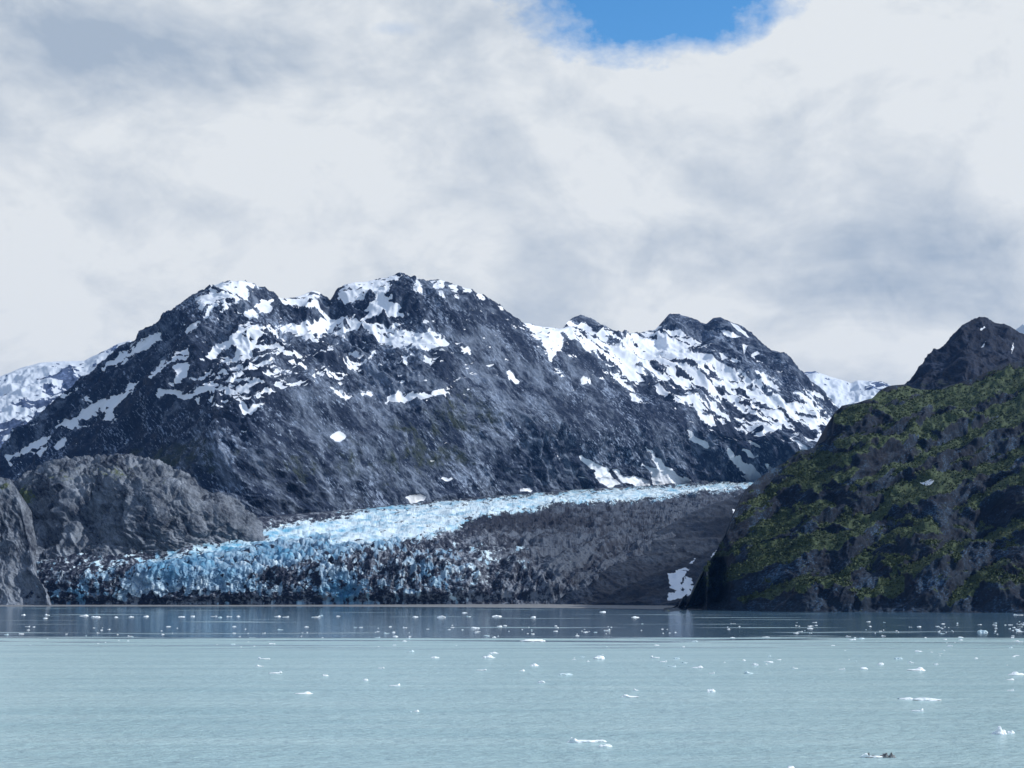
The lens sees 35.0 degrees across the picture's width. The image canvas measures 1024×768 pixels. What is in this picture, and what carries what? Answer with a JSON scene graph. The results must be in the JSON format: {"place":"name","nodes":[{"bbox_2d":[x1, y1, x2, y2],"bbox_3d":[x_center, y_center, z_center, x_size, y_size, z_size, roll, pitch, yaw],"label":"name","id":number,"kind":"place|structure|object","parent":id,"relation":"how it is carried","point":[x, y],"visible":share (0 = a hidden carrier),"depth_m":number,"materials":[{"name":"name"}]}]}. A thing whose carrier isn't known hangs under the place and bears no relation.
{"place":"outdoors","nodes":[
{"label":"outdoors","id":0,"kind":"place"},
{"bbox_2d":[0,477,51,604],"bbox_3d":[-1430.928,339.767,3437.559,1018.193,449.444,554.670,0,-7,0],"label":"headland","id":1,"kind":"structure","parent":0,"point":[18,567],"depth_m":3358.82,"materials":[{"name":"grey stone"}]},
{"bbox_2d":[0,340,131,447],"bbox_3d":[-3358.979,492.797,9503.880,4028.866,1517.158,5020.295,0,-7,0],"label":"mountain","id":2,"kind":"structure","parent":0,"point":[28,393],"depth_m":8980.03,"materials":[{"name":"snow"}]},
{"bbox_2d":[11,453,268,568],"bbox_3d":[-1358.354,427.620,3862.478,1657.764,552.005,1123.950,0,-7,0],"label":"hill","id":3,"kind":"structure","parent":0,"point":[116,504],"depth_m":3542.69,"materials":[{"name":"grey stone"}]},
{"bbox_2d":[0,604,701,609],"bbox_3d":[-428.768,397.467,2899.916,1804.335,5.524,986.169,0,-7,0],"label":"beach","id":4,"kind":"structure","parent":0,"point":[532,606],"depth_m":3143.72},
{"bbox_2d":[22,480,754,604],"bbox_3d":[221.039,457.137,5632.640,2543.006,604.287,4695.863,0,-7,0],"label":"glacier","id":5,"kind":"object","parent":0,"point":[553,547],"visible":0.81,"depth_m":3420.53,"materials":[{"name":"ice"}]},
{"bbox_2d":[0,272,838,517],"bbox_3d":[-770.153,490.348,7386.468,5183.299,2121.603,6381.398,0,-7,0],"label":"mountain","id":6,"kind":"structure","parent":0,"point":[395,389],"depth_m":5735.19,"materials":[{"name":"stone"}]},
{"bbox_2d":[0,606,1023,767],"bbox_3d":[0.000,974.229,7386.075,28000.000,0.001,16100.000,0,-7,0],"label":"water","id":7,"kind":"structure","parent":0,"point":[185,691],"depth_m":475.06,"materials":[{"name":"blue liquid"}]},
{"bbox_2d":[522,639,544,640],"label":"ice floe","id":8,"kind":"object","parent":7,"relation":"on","point":[533,640],"visible":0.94,"depth_m":929.74,"materials":[{"name":"white ice"}]},
{"bbox_2d":[568,737,597,742],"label":"ice floe","id":9,"kind":"object","parent":7,"relation":"on","point":[572,740],"visible":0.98,"depth_m":304.33,"materials":[{"name":"white ice"}]},
{"bbox_2d":[593,656,604,658],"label":"ice floe","id":10,"kind":"object","parent":7,"relation":"on","point":[599,657],"visible":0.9,"depth_m":683.25,"materials":[{"name":"white ice"}]},
{"bbox_2d":[599,744,611,746],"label":"ice floe","id":11,"kind":"object","parent":7,"relation":"on","point":[606,745],"visible":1,"depth_m":296.22,"materials":[{"name":"white ice"}]},
{"bbox_2d":[861,752,895,757],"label":"dirty ice floe","id":12,"kind":"object","parent":7,"relation":"on","point":[884,755],"visible":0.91,"depth_m":276.64,"materials":[{"name":"white ice"}]},
{"bbox_2d":[908,667,924,670],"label":"ice floe","id":13,"kind":"object","parent":7,"relation":"on","point":[919,669],"visible":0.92,"depth_m":582.65,"materials":[{"name":"white ice"}]},
{"bbox_2d":[912,698,939,700],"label":"ice floe","id":14,"kind":"object","parent":7,"relation":"on","point":[926,699],"visible":1,"depth_m":422.53,"materials":[{"name":"white ice"}]},
{"bbox_2d":[992,726,1006,733],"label":"ice lump","id":15,"kind":"object","parent":7,"relation":"on","point":[999,730],"visible":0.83,"depth_m":322.43,"materials":[{"name":"white ice"}]},
{"bbox_2d":[1008,672,1023,674],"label":"ice floe","id":16,"kind":"object","parent":7,"relation":"on","point":[1014,673],"visible":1,"depth_m":551.46,"materials":[{"name":"white ice"}]},
{"bbox_2d":[0,0,1023,384],"label":"sky","id":17,"kind":"structure","parent":0,"point":[838,183],"materials":[{"name":"white"}]},
{"bbox_2d":[560,493,742,605],"bbox_3d":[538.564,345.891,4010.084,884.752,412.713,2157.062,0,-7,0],"label":"scree slope","id":18,"kind":"structure","parent":0,"point":[662,572],"depth_m":3397.18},
{"bbox_2d":[664,360,1023,612],"bbox_3d":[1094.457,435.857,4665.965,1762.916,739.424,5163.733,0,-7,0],"label":"hill","id":19,"kind":"structure","parent":0,"point":[924,590],"depth_m":2601.24,"materials":[{"name":"green plant"}]},
{"bbox_2d":[668,364,1023,610],"bbox_3d":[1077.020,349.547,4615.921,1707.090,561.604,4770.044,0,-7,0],"label":"scrub","id":20,"kind":"object","parent":19,"relation":"on","point":[734,567],"visible":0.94,"depth_m":2619.31,"materials":[{"name":"green plant"}]},
{"bbox_2d":[804,371,891,407],"bbox_3d":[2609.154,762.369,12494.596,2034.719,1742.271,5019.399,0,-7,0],"label":"mountain","id":21,"kind":"structure","parent":0,"point":[839,393],"depth_m":12157.69,"materials":[{"name":"snow"}]},
{"bbox_2d":[905,317,1023,389],"bbox_3d":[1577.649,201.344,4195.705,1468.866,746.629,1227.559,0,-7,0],"label":"dark peak","id":22,"kind":"structure","parent":0,"point":[974,348],"depth_m":3998.85,"materials":[{"name":"grey stone"}]},
{"bbox_2d":[1016,324,1023,333],"bbox_3d":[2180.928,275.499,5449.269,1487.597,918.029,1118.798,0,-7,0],"label":"back mountain","id":23,"kind":"structure","parent":0,"point":[1020,329],"depth_m":5307.58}
]}

